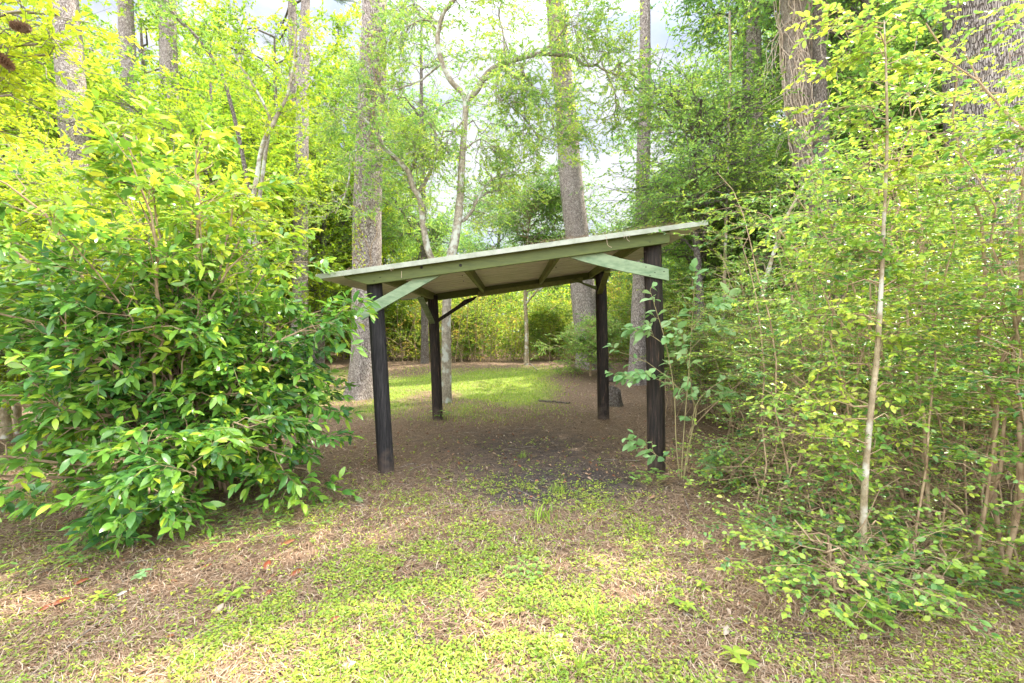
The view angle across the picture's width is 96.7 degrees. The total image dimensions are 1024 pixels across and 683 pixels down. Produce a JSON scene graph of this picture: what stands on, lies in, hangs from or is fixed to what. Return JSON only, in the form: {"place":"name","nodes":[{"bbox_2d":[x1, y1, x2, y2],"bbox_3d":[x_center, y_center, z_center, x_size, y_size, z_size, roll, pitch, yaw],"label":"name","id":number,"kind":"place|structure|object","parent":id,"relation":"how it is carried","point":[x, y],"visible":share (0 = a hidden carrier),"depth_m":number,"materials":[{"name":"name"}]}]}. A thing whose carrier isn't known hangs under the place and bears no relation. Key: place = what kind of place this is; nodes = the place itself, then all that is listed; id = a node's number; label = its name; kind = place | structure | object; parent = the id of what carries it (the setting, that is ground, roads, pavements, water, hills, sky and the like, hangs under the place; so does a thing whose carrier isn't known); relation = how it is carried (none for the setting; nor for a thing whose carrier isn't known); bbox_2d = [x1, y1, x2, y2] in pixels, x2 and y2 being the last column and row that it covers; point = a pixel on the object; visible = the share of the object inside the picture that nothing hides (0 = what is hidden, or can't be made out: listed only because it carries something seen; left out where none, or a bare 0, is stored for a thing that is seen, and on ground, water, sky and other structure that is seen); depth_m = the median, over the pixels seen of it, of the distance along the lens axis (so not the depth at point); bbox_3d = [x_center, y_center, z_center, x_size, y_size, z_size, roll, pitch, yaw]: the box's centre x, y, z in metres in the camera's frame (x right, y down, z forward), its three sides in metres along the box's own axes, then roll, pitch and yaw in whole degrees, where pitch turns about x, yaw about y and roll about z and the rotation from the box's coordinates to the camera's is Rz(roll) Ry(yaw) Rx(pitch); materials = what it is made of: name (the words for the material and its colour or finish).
{"place":"outdoors","nodes":[
{"label":"outdoors","id":0,"kind":"place"},
{"bbox_2d":[0,0,936,331],"label":"sky","id":1,"kind":"structure","parent":0,"point":[659,36],"materials":[{"name":"white"}]},
{"bbox_2d":[0,334,1023,682],"bbox_3d":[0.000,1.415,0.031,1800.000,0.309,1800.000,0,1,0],"label":"ground","id":2,"kind":"structure","parent":0,"point":[562,440],"depth_m":4.19,"materials":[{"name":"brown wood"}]},
{"bbox_2d":[2,202,23,433],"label":"leaning sapling","id":3,"kind":"object","parent":2,"relation":"on","point":[17,412],"visible":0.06,"depth_m":6.89,"materials":[{"name":"brown plant"}]},
{"bbox_2d":[0,104,59,438],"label":"leaning sapling","id":4,"kind":"object","parent":2,"relation":"on","point":[5,418],"visible":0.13,"depth_m":6.59,"materials":[{"name":"green plant"}]},
{"bbox_2d":[0,138,68,423],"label":"yellow leaved shrub","id":5,"kind":"object","parent":2,"relation":"on","point":[10,278],"visible":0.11,"depth_m":5.59,"materials":[{"name":"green plant"}]},
{"bbox_2d":[0,0,139,239],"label":"leafy tree","id":6,"kind":"object","parent":2,"relation":"on","point":[100,81],"visible":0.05,"depth_m":15.07,"materials":[{"name":"green plant"}]},
{"bbox_2d":[52,0,92,381],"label":"pine tree","id":7,"kind":"object","parent":2,"relation":"on","point":[71,7],"visible":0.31,"depth_m":12.12,"materials":[{"name":"brown plant"}]},
{"bbox_2d":[0,0,158,160],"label":"overhanging tree","id":8,"kind":"object","parent":2,"relation":"on","point":[41,36],"visible":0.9,"depth_m":2.96,"materials":[{"name":"yellow plant"}]},
{"bbox_2d":[0,0,172,252],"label":"leafy tree","id":9,"kind":"object","parent":2,"relation":"on","point":[15,130],"visible":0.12,"depth_m":12.11,"materials":[{"name":"green plant"}]},
{"bbox_2d":[4,37,178,239],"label":"leafy tree","id":10,"kind":"object","parent":2,"relation":"on","point":[48,123],"depth_m":15.62,"materials":[{"name":"green plant"}]},
{"bbox_2d":[33,9,158,136],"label":"leafy tree","id":11,"kind":"object","parent":2,"relation":"on","point":[104,54],"depth_m":22.32,"materials":[{"name":"green plant"}]},
{"bbox_2d":[117,0,144,359],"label":"pine tree","id":12,"kind":"object","parent":2,"relation":"on","point":[126,25],"visible":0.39,"depth_m":16.09,"materials":[{"name":"brown plant"}]},
{"bbox_2d":[0,481,286,574],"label":"leafy weed","id":13,"kind":"object","parent":2,"relation":"on","point":[81,555],"visible":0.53,"depth_m":3.25,"materials":[{"name":"green plant"}]},
{"bbox_2d":[0,114,302,441],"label":"yellow leaved shrub","id":14,"kind":"object","parent":2,"relation":"on","point":[46,197],"visible":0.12,"depth_m":5.69,"materials":[{"name":"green plant"}]},
{"bbox_2d":[79,0,256,264],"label":"leafy tree","id":15,"kind":"object","parent":2,"relation":"on","point":[141,22],"visible":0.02,"depth_m":18.00,"materials":[{"name":"green plant"}]},
{"bbox_2d":[158,0,180,173],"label":"pine tree","id":16,"kind":"object","parent":2,"relation":"on","point":[167,51],"visible":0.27,"depth_m":16.55,"materials":[{"name":"brown plant"}]},
{"bbox_2d":[11,35,348,319],"bbox_3d":[-8.405,-4.041,13.561,7.586,10.664,7.764,0,1,-1],"label":"leafy tree","id":17,"kind":"object","parent":2,"relation":"on","point":[271,165],"visible":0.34,"depth_m":12.48,"materials":[{"name":"green plant"}]},
{"bbox_2d":[0,88,380,557],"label":"glossy leaved bush","id":18,"kind":"object","parent":2,"relation":"on","point":[187,374],"visible":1,"depth_m":3.74,"materials":[{"name":"green plant"}]},
{"bbox_2d":[130,0,275,371],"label":"leaning sapling","id":19,"kind":"object","parent":2,"relation":"on","point":[169,8],"visible":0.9,"depth_m":9.35,"materials":[{"name":"green plant"}]},
{"bbox_2d":[138,0,285,276],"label":"leafy tree","id":20,"kind":"object","parent":2,"relation":"on","point":[227,54],"visible":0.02,"depth_m":24.25,"materials":[{"name":"green plant"}]},
{"bbox_2d":[91,0,355,336],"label":"leafy tree","id":21,"kind":"object","parent":2,"relation":"on","point":[273,85],"visible":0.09,"depth_m":16.78,"materials":[{"name":"green plant"}]},
{"bbox_2d":[173,15,303,411],"bbox_3d":[-4.835,-2.169,7.959,2.027,7.105,1.778,0,1,0],"label":"leaning sapling","id":22,"kind":"object","parent":2,"relation":"on","point":[233,81],"visible":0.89,"depth_m":8.08,"materials":[{"name":"green plant"}]},
{"bbox_2d":[220,7,335,389],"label":"leaning sapling","id":23,"kind":"object","parent":2,"relation":"on","point":[278,114],"visible":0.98,"depth_m":7.90,"materials":[{"name":"green plant"}]},
{"bbox_2d":[218,497,346,539],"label":"leafy weed","id":24,"kind":"object","parent":2,"relation":"on","point":[278,524],"visible":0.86,"depth_m":3.69,"materials":[{"name":"green plant"}]},
{"bbox_2d":[262,0,361,361],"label":"pine tree","id":25,"kind":"object","parent":2,"relation":"on","point":[291,11],"visible":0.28,"depth_m":18.16,"materials":[{"name":"brown plant"}]},
{"bbox_2d":[230,85,417,366],"bbox_3d":[-7.369,-4.030,18.189,7.376,10.131,7.207,-1,1,-25],"label":"leafy tree","id":26,"kind":"object","parent":2,"relation":"on","point":[322,292],"visible":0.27,"depth_m":16.88,"materials":[{"name":"green plant"}]},
{"bbox_2d":[291,0,361,358],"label":"pine tree","id":27,"kind":"object","parent":2,"relation":"on","point":[303,32],"visible":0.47,"depth_m":15.21,"materials":[{"name":"brown plant"}]},
{"bbox_2d":[251,0,458,357],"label":"leafy tree","id":28,"kind":"object","parent":2,"relation":"on","point":[337,65],"visible":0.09,"depth_m":20.31,"materials":[{"name":"green plant"}]},
{"bbox_2d":[342,0,386,400],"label":"pine tree","id":29,"kind":"object","parent":2,"relation":"on","point":[360,371],"visible":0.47,"depth_m":10.37,"materials":[{"name":"brown plant"}]},
{"bbox_2d":[349,205,376,267],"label":"climbing vine","id":30,"kind":"object","parent":29,"relation":"attached to","point":[354,242],"visible":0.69,"depth_m":10.31,"materials":[{"name":"green plant"}]},
{"bbox_2d":[348,24,390,153],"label":"climbing vine","id":31,"kind":"object","parent":29,"relation":"attached to","point":[373,110],"visible":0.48,"depth_m":10.30,"materials":[{"name":"green plant"}]},
{"bbox_2d":[284,10,465,263],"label":"leafy tree","id":32,"kind":"object","parent":2,"relation":"on","point":[416,96],"visible":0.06,"depth_m":23.37,"materials":[{"name":"green plant"}]},
{"bbox_2d":[317,174,447,358],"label":"leafy tree","id":33,"kind":"object","parent":2,"relation":"on","point":[391,306],"visible":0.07,"depth_m":20.24,"materials":[{"name":"green plant"}]},
{"bbox_2d":[13,193,782,353],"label":"woodland","id":34,"kind":"object","parent":2,"relation":"on","point":[562,289],"visible":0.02,"depth_m":28.58,"materials":[{"name":"green plant"}]},
{"bbox_2d":[385,301,439,359],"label":"understory shrub","id":35,"kind":"object","parent":2,"relation":"on","point":[407,322],"visible":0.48,"depth_m":20.30,"materials":[{"name":"plant"}]},
{"bbox_2d":[313,0,540,363],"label":"leafy tree","id":36,"kind":"object","parent":2,"relation":"on","point":[392,225],"visible":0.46,"depth_m":17.75,"materials":[{"name":"green plant"}]},
{"bbox_2d":[439,297,507,359],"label":"understory shrub","id":37,"kind":"object","parent":2,"relation":"on","point":[474,326],"visible":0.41,"depth_m":20.16,"materials":[{"name":"plant"}]},
{"bbox_2d":[268,0,697,402],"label":"twisting tree","id":38,"kind":"object","parent":2,"relation":"on","point":[438,148],"visible":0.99,"depth_m":9.61,"materials":[{"name":"green plant"}]},
{"bbox_2d":[436,109,537,353],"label":"leafy tree","id":39,"kind":"object","parent":2,"relation":"on","point":[491,231],"visible":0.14,"depth_m":25.16,"materials":[{"name":"green plant"}]},
{"bbox_2d":[235,252,748,361],"bbox_3d":[-1.047,-2.127,21.606,44.085,6.570,8.310,0,1,-2],"label":"cane","id":40,"kind":"object","parent":2,"relation":"on","point":[514,334],"depth_m":19.94,"materials":[{"name":"green plant"}]},
{"bbox_2d":[315,220,707,474],"bbox_3d":[-0.005,0.163,6.583,4.058,2.986,3.725,0,1,0],"label":"picnic shelter","id":41,"kind":"object","parent":2,"relation":"on","point":[433,281],"visible":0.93,"depth_m":4.93,"materials":[{"name":"green paint"}]},
{"bbox_2d":[0,362,1023,682],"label":"pine straw","id":42,"kind":"object","parent":2,"relation":"on","point":[152,674],"visible":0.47,"depth_m":2.56,"materials":[{"name":"brown plant"}]},
{"bbox_2d":[0,435,1023,682],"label":"ground cover","id":43,"kind":"object","parent":2,"relation":"on","point":[408,651],"visible":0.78,"depth_m":2.41,"materials":[{"name":"green plant"}]},
{"bbox_2d":[0,363,1023,682],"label":"lawn grass","id":44,"kind":"structure","parent":2,"relation":"on","point":[470,373],"depth_m":3.62,"materials":[{"name":"green plant"}]},
{"bbox_2d":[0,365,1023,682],"bbox_3d":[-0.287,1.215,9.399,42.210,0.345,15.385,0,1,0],"label":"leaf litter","id":45,"kind":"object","parent":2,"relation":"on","point":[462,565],"visible":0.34,"depth_m":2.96,"materials":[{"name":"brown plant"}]},
{"bbox_2d":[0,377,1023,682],"bbox_3d":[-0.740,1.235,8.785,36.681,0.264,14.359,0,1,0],"label":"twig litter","id":46,"kind":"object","parent":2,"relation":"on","point":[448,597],"visible":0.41,"depth_m":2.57,"materials":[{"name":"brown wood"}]},
{"bbox_2d":[502,554,550,582],"bbox_3d":[0.094,1.450,2.888,0.308,0.064,0.318,0,1,0],"label":"clover patch","id":47,"kind":"object","parent":2,"relation":"on","point":[508,567],"visible":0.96,"depth_m":2.88,"materials":[{"name":"green plant"}]},
{"bbox_2d":[439,154,633,364],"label":"understory tree","id":48,"kind":"object","parent":2,"relation":"on","point":[548,210],"visible":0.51,"depth_m":17.12,"materials":[{"name":"green plant"}]},
{"bbox_2d":[521,292,574,360],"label":"understory shrub","id":49,"kind":"object","parent":2,"relation":"on","point":[543,316],"visible":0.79,"depth_m":19.72,"materials":[{"name":"plant"}]},
{"bbox_2d":[546,0,612,370],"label":"pine tree","id":50,"kind":"object","parent":2,"relation":"on","point":[583,298],"visible":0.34,"depth_m":15.56,"materials":[{"name":"brown plant"}]},
{"bbox_2d":[543,0,582,138],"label":"climbing vine","id":51,"kind":"object","parent":50,"relation":"attached to","point":[557,86],"visible":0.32,"depth_m":15.46,"materials":[{"name":"green plant"}]},
{"bbox_2d":[529,307,629,375],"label":"understory shrub","id":52,"kind":"object","parent":2,"relation":"on","point":[614,335],"visible":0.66,"depth_m":13.95,"materials":[{"name":"green plant"}]},
{"bbox_2d":[563,590,614,625],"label":"grass tuft","id":53,"kind":"object","parent":2,"relation":"on","point":[591,607],"visible":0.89,"depth_m":2.45,"materials":[{"name":"green plant"}]},
{"bbox_2d":[609,385,623,406],"bbox_3d":[2.121,1.137,9.436,0.439,0.486,0.440,0,1,0],"label":"tree stump","id":54,"kind":"object","parent":2,"relation":"on","point":[615,398],"visible":0.67,"depth_m":9.30,"materials":[{"name":"grey plant"}]},
{"bbox_2d":[626,0,650,385],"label":"pine tree","id":55,"kind":"object","parent":2,"relation":"on","point":[638,348],"visible":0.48,"depth_m":12.75,"materials":[{"name":"brown plant"}]},
{"bbox_2d":[607,285,672,359],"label":"understory shrub","id":56,"kind":"object","parent":2,"relation":"on","point":[618,306],"visible":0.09,"depth_m":18.90,"materials":[{"name":"plant"}]},
{"bbox_2d":[614,262,705,367],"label":"understory shrub","id":57,"kind":"object","parent":2,"relation":"on","point":[629,318],"visible":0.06,"depth_m":16.56,"materials":[{"name":"plant"}]},
{"bbox_2d":[603,258,771,479],"bbox_3d":[1.808,0.316,4.777,1.767,2.316,0.586,0,1,-6],"label":"broad leaved plant","id":58,"kind":"object","parent":2,"relation":"on","point":[637,374],"visible":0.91,"depth_m":4.71,"materials":[{"name":"green plant"}]},
{"bbox_2d":[611,134,782,369],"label":"leafy tree","id":59,"kind":"object","parent":2,"relation":"on","point":[675,275],"visible":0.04,"depth_m":16.03,"materials":[{"name":"green plant"}]},
{"bbox_2d":[635,272,765,420],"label":"thicket shrub","id":60,"kind":"object","parent":2,"relation":"on","point":[683,371],"visible":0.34,"depth_m":8.03,"materials":[{"name":"green plant"}]},
{"bbox_2d":[663,272,744,378],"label":"understory shrub","id":61,"kind":"object","parent":2,"relation":"on","point":[677,303],"visible":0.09,"depth_m":14.04,"materials":[{"name":"plant"}]},
{"bbox_2d":[570,15,867,403],"bbox_3d":[3.880,-2.373,9.707,5.614,7.631,5.227,-1,1,-29],"label":"understory tree","id":62,"kind":"object","parent":2,"relation":"on","point":[691,185],"visible":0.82,"depth_m":8.91,"materials":[{"name":"green plant"}]},
{"bbox_2d":[687,1,755,405],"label":"leaning sapling","id":63,"kind":"object","parent":2,"relation":"on","point":[729,47],"visible":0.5,"depth_m":9.46,"materials":[{"name":"green plant"}]},
{"bbox_2d":[608,2,842,288],"bbox_3d":[8.644,-6.881,18.048,8.059,15.848,7.353,1,2,36],"label":"leafy tree","id":64,"kind":"object","parent":2,"relation":"on","point":[714,87],"depth_m":17.25,"materials":[{"name":"green plant"}]},
{"bbox_2d":[720,645,759,673],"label":"creeper seedling","id":65,"kind":"object","parent":2,"relation":"on","point":[736,650],"visible":0.98,"depth_m":2.06,"materials":[{"name":"green plant"}]},
{"bbox_2d":[620,139,862,374],"bbox_3d":[5.362,-1.807,12.000,5.556,6.364,5.466,0,1,0],"label":"understory tree","id":66,"kind":"object","parent":2,"relation":"on","point":[682,248],"visible":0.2,"depth_m":11.57,"materials":[{"name":"green plant"}]},
{"bbox_2d":[638,245,855,435],"bbox_3d":[3.892,-0.076,7.395,2.914,3.040,3.350,-1,1,-25],"label":"thicket shrub","id":67,"kind":"object","parent":2,"relation":"on","point":[729,286],"visible":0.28,"depth_m":7.40,"materials":[{"name":"green plant"}]},
{"bbox_2d":[663,417,830,512],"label":"shrub","id":68,"kind":"object","parent":2,"relation":"on","point":[728,462],"visible":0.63,"depth_m":4.45,"materials":[{"name":"green plant"}]},
{"bbox_2d":[684,397,829,479],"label":"shrub","id":69,"kind":"object","parent":2,"relation":"on","point":[740,430],"visible":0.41,"depth_m":5.39,"materials":[{"name":"green plant"}]},
{"bbox_2d":[705,263,808,383],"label":"understory shrub","id":70,"kind":"object","parent":2,"relation":"on","point":[781,287],"visible":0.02,"depth_m":11.85,"materials":[{"name":"plant"}]},
{"bbox_2d":[678,162,835,340],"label":"leafy tree","id":71,"kind":"object","parent":2,"relation":"on","point":[747,264],"visible":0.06,"depth_m":12.89,"materials":[{"name":"green plant"}]},
{"bbox_2d":[745,0,773,386],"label":"pine tree","id":72,"kind":"object","parent":2,"relation":"on","point":[755,35],"visible":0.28,"depth_m":11.72,"materials":[{"name":"brown plant"}]},
{"bbox_2d":[608,0,920,373],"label":"leafy tree","id":73,"kind":"object","parent":2,"relation":"on","point":[710,42],"visible":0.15,"depth_m":13.19,"materials":[{"name":"green plant"}]},
{"bbox_2d":[696,0,833,412],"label":"tree","id":74,"kind":"object","parent":2,"relation":"on","point":[820,91],"visible":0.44,"depth_m":8.20,"materials":[{"name":"grey plant"}]},
{"bbox_2d":[717,161,842,424],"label":"leaning sapling","id":75,"kind":"object","parent":2,"relation":"on","point":[789,210],"visible":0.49,"depth_m":7.47,"materials":[{"name":"green plant"}]},
{"bbox_2d":[663,243,904,455],"bbox_3d":[3.499,0.096,6.012,3.045,2.763,2.649,0,1,0],"label":"thicket shrub","id":76,"kind":"object","parent":2,"relation":"on","point":[771,311],"visible":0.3,"depth_m":6.05,"materials":[{"name":"green plant"}]},
{"bbox_2d":[663,5,912,267],"bbox_3d":[10.659,-6.789,18.378,9.403,15.622,8.429,0,1,8],"label":"leafy tree","id":77,"kind":"object","parent":2,"relation":"on","point":[782,116],"depth_m":18.03,"materials":[{"name":"green plant"}]},
{"bbox_2d":[670,0,940,393],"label":"hardwood tree","id":78,"kind":"object","parent":2,"relation":"on","point":[851,5],"visible":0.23,"depth_m":10.82,"materials":[{"name":"green plant"}]},
{"bbox_2d":[700,102,940,299],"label":"leafy tree","id":79,"kind":"object","parent":2,"relation":"on","point":[786,166],"visible":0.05,"depth_m":11.61,"materials":[{"name":"green plant"}]},
{"bbox_2d":[722,3,942,398],"bbox_3d":[8.197,-2.569,10.085,6.130,8.002,5.913,0,1,6],"label":"leafy tree","id":80,"kind":"object","parent":2,"relation":"on","point":[898,105],"visible":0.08,"depth_m":9.26,"materials":[{"name":"green plant"}]},
{"bbox_2d":[726,0,939,228],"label":"leafy tree","id":81,"kind":"object","parent":2,"relation":"on","point":[828,59],"visible":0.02,"depth_m":12.76,"materials":[{"name":"green plant"}]},
{"bbox_2d":[651,0,1023,551],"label":"thicket shrub","id":82,"kind":"object","parent":2,"relation":"on","point":[862,352],"visible":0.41,"depth_m":3.81,"materials":[{"name":"green plant"}]},
{"bbox_2d":[674,477,1002,653],"bbox_3d":[1.956,1.206,2.747,1.781,0.871,1.577,0,1,0],"label":"shrub","id":83,"kind":"object","parent":2,"relation":"on","point":[838,576],"visible":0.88,"depth_m":2.52,"materials":[{"name":"green plant"}]},
{"bbox_2d":[749,0,933,410],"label":"vine covered tree","id":84,"kind":"object","parent":2,"relation":"on","point":[788,38],"visible":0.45,"depth_m":8.55,"materials":[{"name":"brown plant"}]},
{"bbox_2d":[708,455,980,597],"bbox_3d":[2.245,1.377,3.258,1.597,1.042,1.571,1,2,40],"label":"shrub","id":85,"kind":"object","parent":2,"relation":"on","point":[815,515],"visible":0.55,"depth_m":3.24,"materials":[{"name":"green plant"}]},
{"bbox_2d":[681,288,1016,512],"bbox_3d":[3.353,0.647,4.704,3.144,2.413,2.976,0,1,12],"label":"thicket shrub","id":86,"kind":"object","parent":2,"relation":"on","point":[847,383],"visible":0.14,"depth_m":4.32,"materials":[{"name":"green plant"}]},
{"bbox_2d":[690,319,1021,550],"bbox_3d":[2.828,0.682,3.778,2.528,1.727,2.187,0,1,0],"label":"thicket shrub","id":87,"kind":"object","parent":2,"relation":"on","point":[893,478],"visible":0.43,"depth_m":3.62,"materials":[{"name":"green plant"}]},
{"bbox_2d":[777,0,943,296],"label":"leafy tree","id":88,"kind":"object","parent":2,"relation":"on","point":[926,36],"visible":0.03,"depth_m":9.54,"materials":[{"name":"green plant"}]},
{"bbox_2d":[782,0,941,212],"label":"leafy tree","id":89,"kind":"object","parent":2,"relation":"on","point":[923,15],"depth_m":12.26,"materials":[{"name":"green plant"}]},
{"bbox_2d":[752,175,975,419],"bbox_3d":[5.430,-0.579,7.205,2.792,4.042,3.284,1,2,41],"label":"thicket shrub","id":90,"kind":"object","parent":2,"relation":"on","point":[801,249],"visible":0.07,"depth_m":7.30,"materials":[{"name":"green plant"}]},
{"bbox_2d":[848,594,903,632],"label":"leafy weed","id":91,"kind":"object","parent":2,"relation":"on","point":[873,612],"visible":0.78,"depth_m":2.32,"materials":[{"name":"green plant"}]},
{"bbox_2d":[731,0,1023,583],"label":"lichened sapling","id":92,"kind":"object","parent":2,"relation":"on","point":[863,247],"visible":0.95,"depth_m":2.77,"materials":[{"name":"green plant"}]},
{"bbox_2d":[739,70,1023,518],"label":"thicket shrub","id":93,"kind":"object","parent":2,"relation":"on","point":[856,199],"visible":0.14,"depth_m":4.89,"materials":[{"name":"green plant"}]},
{"bbox_2d":[829,10,942,246],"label":"leafy tree","id":94,"kind":"object","parent":2,"relation":"on","point":[933,137],"visible":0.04,"depth_m":8.72,"materials":[{"name":"green plant"}]},
{"bbox_2d":[771,457,1023,641],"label":"shrub","id":95,"kind":"object","parent":2,"relation":"on","point":[982,554],"visible":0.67,"depth_m":2.76,"materials":[{"name":"green plant"}]},
{"bbox_2d":[790,38,1023,514],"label":"thicket shrub","id":96,"kind":"object","parent":2,"relation":"on","point":[1004,270],"visible":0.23,"depth_m":4.05,"materials":[{"name":"green plant"}]},
{"bbox_2d":[807,0,1023,578],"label":"thicket shrub","id":97,"kind":"object","parent":2,"relation":"on","point":[1013,370],"visible":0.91,"depth_m":2.73,"materials":[{"name":"green plant"}]},
{"bbox_2d":[813,110,1023,471],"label":"thicket shrub","id":98,"kind":"object","parent":2,"relation":"on","point":[967,137],"visible":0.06,"depth_m":5.49,"materials":[{"name":"green plant"}]},
{"bbox_2d":[838,137,1023,434],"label":"thicket shrub","id":99,"kind":"object","parent":2,"relation":"on","point":[967,235],"visible":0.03,"depth_m":6.48,"materials":[{"name":"green plant"}]},
{"bbox_2d":[840,213,1023,478],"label":"thicket shrub","id":100,"kind":"object","parent":2,"relation":"on","point":[973,475],"visible":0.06,"depth_m":4.65,"materials":[{"name":"green plant"}]},
{"bbox_2d":[936,0,1023,438],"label":"pine tree","id":101,"kind":"object","parent":2,"relation":"on","point":[976,44],"visible":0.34,"depth_m":6.79,"materials":[{"name":"brown plant"}]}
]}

